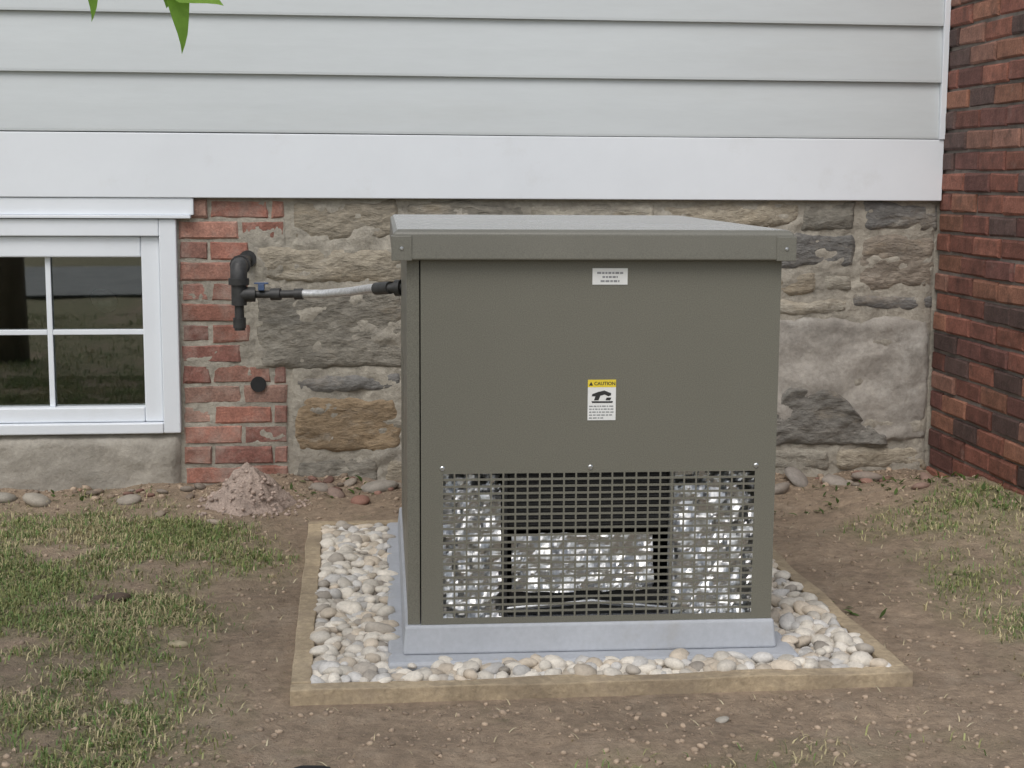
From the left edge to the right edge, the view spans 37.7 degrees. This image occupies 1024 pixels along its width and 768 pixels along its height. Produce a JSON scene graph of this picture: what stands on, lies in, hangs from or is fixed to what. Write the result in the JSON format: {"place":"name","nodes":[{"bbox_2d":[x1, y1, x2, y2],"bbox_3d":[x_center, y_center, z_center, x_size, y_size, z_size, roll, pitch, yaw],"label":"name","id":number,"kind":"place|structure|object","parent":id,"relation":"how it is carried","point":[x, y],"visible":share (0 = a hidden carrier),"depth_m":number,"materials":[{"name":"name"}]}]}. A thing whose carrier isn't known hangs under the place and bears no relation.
{"place":"outdoors","nodes":[
{"label":"outdoors","id":0,"kind":"place"},
{"bbox_2d":[294,765,330,767],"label":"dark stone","id":1,"kind":"object","parent":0,"point":[309,766],"visible":1,"depth_m":2.73,"materials":[{"name":"grey stone"}]},
{"bbox_2d":[0,404,1023,767],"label":"ground","id":2,"kind":"structure","parent":0,"point":[914,620],"depth_m":3.33,"materials":[{"name":"soil"}]},
{"bbox_2d":[0,434,181,491],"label":"concrete sill wall","id":3,"kind":"structure","parent":2,"relation":"on","point":[54,463],"depth_m":5.17,"materials":[{"name":"grey concrete"}]},
{"bbox_2d":[88,0,223,51],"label":"maple tree","id":4,"kind":"object","parent":2,"relation":"on","point":[179,10],"visible":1,"depth_m":2.12,"materials":[{"name":"green plant"}]},
{"bbox_2d":[203,462,296,515],"bbox_3d":[-0.877,0.347,4.998,0.306,0.171,0.325,3,8,20],"label":"sand heap","id":5,"kind":"object","parent":2,"relation":"on","point":[224,495],"visible":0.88,"depth_m":4.94,"materials":[{"name":"brown sand"}]},
{"bbox_2d":[0,467,930,722],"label":"loose stones","id":6,"kind":"object","parent":2,"relation":"on","point":[796,477],"visible":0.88,"depth_m":5.15,"materials":[{"name":"grey stone"}]},
{"bbox_2d":[0,197,939,483],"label":"foundation wall","id":7,"kind":"structure","parent":2,"relation":"on","point":[858,235],"depth_m":5.26,"materials":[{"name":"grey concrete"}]},
{"bbox_2d":[0,218,181,434],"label":"window casing","id":8,"kind":"object","parent":7,"relation":"attached to","point":[165,230],"depth_m":5.13,"materials":[{"name":"white plastic"}]},
{"bbox_2d":[0,257,144,405],"bbox_3d":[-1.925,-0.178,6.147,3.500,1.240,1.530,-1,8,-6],"label":"window panes","id":9,"kind":"structure","parent":8,"relation":"in","point":[99,369],"depth_m":6.91,"materials":[{"name":"glass"}]},
{"bbox_2d":[0,236,163,422],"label":"window sash","id":10,"kind":"object","parent":8,"relation":"in","point":[145,249],"depth_m":5.15,"materials":[{"name":"white plastic"}]},
{"bbox_2d":[0,257,142,406],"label":"window muntins","id":11,"kind":"object","parent":10,"relation":"attached to","point":[50,332],"depth_m":5.15,"materials":[{"name":"white plastic"}]},
{"bbox_2d":[0,197,193,214],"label":"window header","id":12,"kind":"object","parent":7,"relation":"attached to","point":[82,206],"depth_m":5.06},
{"bbox_2d":[0,215,190,218],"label":"window header drip","id":13,"kind":"object","parent":12,"relation":"attached to","point":[98,216],"depth_m":5.05},
{"bbox_2d":[179,200,288,484],"bbox_3d":[-0.964,-0.107,5.210,0.369,1.069,0.015,-1,8,-6],"label":"brick mortar","id":14,"kind":"object","parent":7,"relation":"attached to","point":[257,237],"visible":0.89,"depth_m":5.20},
{"bbox_2d":[179,199,287,482],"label":"foundation bricks","id":15,"kind":"object","parent":14,"relation":"attached to","point":[212,271],"visible":0.9,"depth_m":5.20,"materials":[{"name":"red brick"}]},
{"bbox_2d":[251,377,265,391],"bbox_3d":[-0.884,0.001,5.222,0.053,0.053,0.010,-1,8,-6],"label":"vent hole","id":16,"kind":"object","parent":7,"relation":"attached to","point":[258,384],"visible":1,"depth_m":5.22,"materials":[{"name":"black plastic"}]},
{"bbox_2d":[254,246,286,368],"bbox_3d":[-0.838,-0.263,5.197,0.128,0.442,0.026,-1,8,-6],"label":"mortar face","id":17,"kind":"object","parent":7,"relation":"attached to","point":[261,272],"visible":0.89,"depth_m":5.18},
{"bbox_2d":[228,250,400,330],"bbox_3d":[-0.697,-0.279,4.691,0.279,0.235,1.086,-5,10,-35],"label":"gas pipe","id":18,"kind":"object","parent":7,"relation":"attached to","point":[242,293],"visible":0.98,"depth_m":4.72,"materials":[{"name":"black metal"}]},
{"bbox_2d":[0,131,943,200],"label":"skirt board","id":19,"kind":"object","parent":7,"relation":"on","point":[139,165],"visible":1,"depth_m":5.17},
{"bbox_2d":[0,10,935,139],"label":"siding backing","id":20,"kind":"object","parent":19,"relation":"on","point":[433,134],"visible":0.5,"depth_m":5.15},
{"bbox_2d":[0,0,943,138],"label":"siding","id":21,"kind":"object","parent":20,"relation":"attached to","point":[452,67],"visible":0.99,"depth_m":5.14,"materials":[{"name":"plastic"}]},
{"bbox_2d":[936,0,950,139],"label":"corner channel","id":22,"kind":"object","parent":20,"relation":"attached to","point":[943,84],"visible":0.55,"depth_m":5.30,"materials":[{"name":"white plastic"}]},
{"bbox_2d":[290,200,935,479],"bbox_3d":[0.380,-0.119,5.350,2.324,1.069,0.031,-1,8,-6],"label":"mortar face","id":23,"kind":"object","parent":7,"relation":"attached to","point":[359,239],"visible":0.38,"depth_m":5.31},
{"bbox_2d":[257,199,936,480],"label":"foundation stones","id":24,"kind":"object","parent":23,"relation":"attached to","point":[827,417],"visible":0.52,"depth_m":5.28,"materials":[{"name":"grey stone"}]},
{"bbox_2d":[776,316,928,440],"bbox_3d":[1.206,-0.013,5.451,0.660,0.475,0.034,-1,8,-6],"label":"parging","id":25,"kind":"object","parent":23,"relation":"attached to","point":[836,355],"visible":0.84,"depth_m":5.44,"materials":[{"name":"grey concrete"}]},
{"bbox_2d":[0,465,1023,767],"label":"dirt clods","id":26,"kind":"object","parent":2,"relation":"on","point":[502,711],"visible":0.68,"depth_m":3.18,"materials":[{"name":"brown soil"}]},
{"bbox_2d":[51,470,1022,617],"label":"weeds","id":27,"kind":"object","parent":2,"relation":"on","point":[822,511],"visible":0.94,"depth_m":5.03,"materials":[{"name":"green plant"}]},
{"bbox_2d":[290,520,912,705],"bbox_3d":[0.124,0.566,3.972,1.360,0.089,1.544,-1,8,-6],"label":"timber border","id":28,"kind":"object","parent":2,"relation":"on","point":[304,690],"visible":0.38,"depth_m":3.24,"materials":[{"name":"brown wood"}]},
{"bbox_2d":[929,0,1023,490],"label":"brick wall","id":29,"kind":"structure","parent":2,"relation":"on","point":[955,171],"depth_m":5.07,"materials":[{"name":"red brick"}]},
{"bbox_2d":[926,0,1023,494],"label":"chimney bricks","id":30,"kind":"object","parent":29,"relation":"attached to","point":[1007,449],"visible":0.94,"depth_m":5.04,"materials":[{"name":"red brick"}]},
{"label":"gravel bed","id":31,"kind":"object","parent":2,"relation":"on","visible":0},
{"bbox_2d":[387,214,798,670],"bbox_3d":[0.133,0.070,3.954,0.927,0.996,1.366,0,8,-5],"label":"standby generator","id":32,"kind":"object","parent":31,"relation":"on","point":[588,423],"visible":0.98,"depth_m":3.35,"materials":[{"name":"grey metal"}]},
{"bbox_2d":[309,520,890,682],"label":"gravel","id":33,"kind":"structure","parent":31,"relation":"on","point":[351,635],"depth_m":3.46,"materials":[{"name":"grey gravel"}]},
{"bbox_2d":[0,471,1023,767],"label":"grass","id":34,"kind":"structure","parent":0,"point":[98,537],"depth_m":3.84,"materials":[{"name":"green plant"}]}
]}

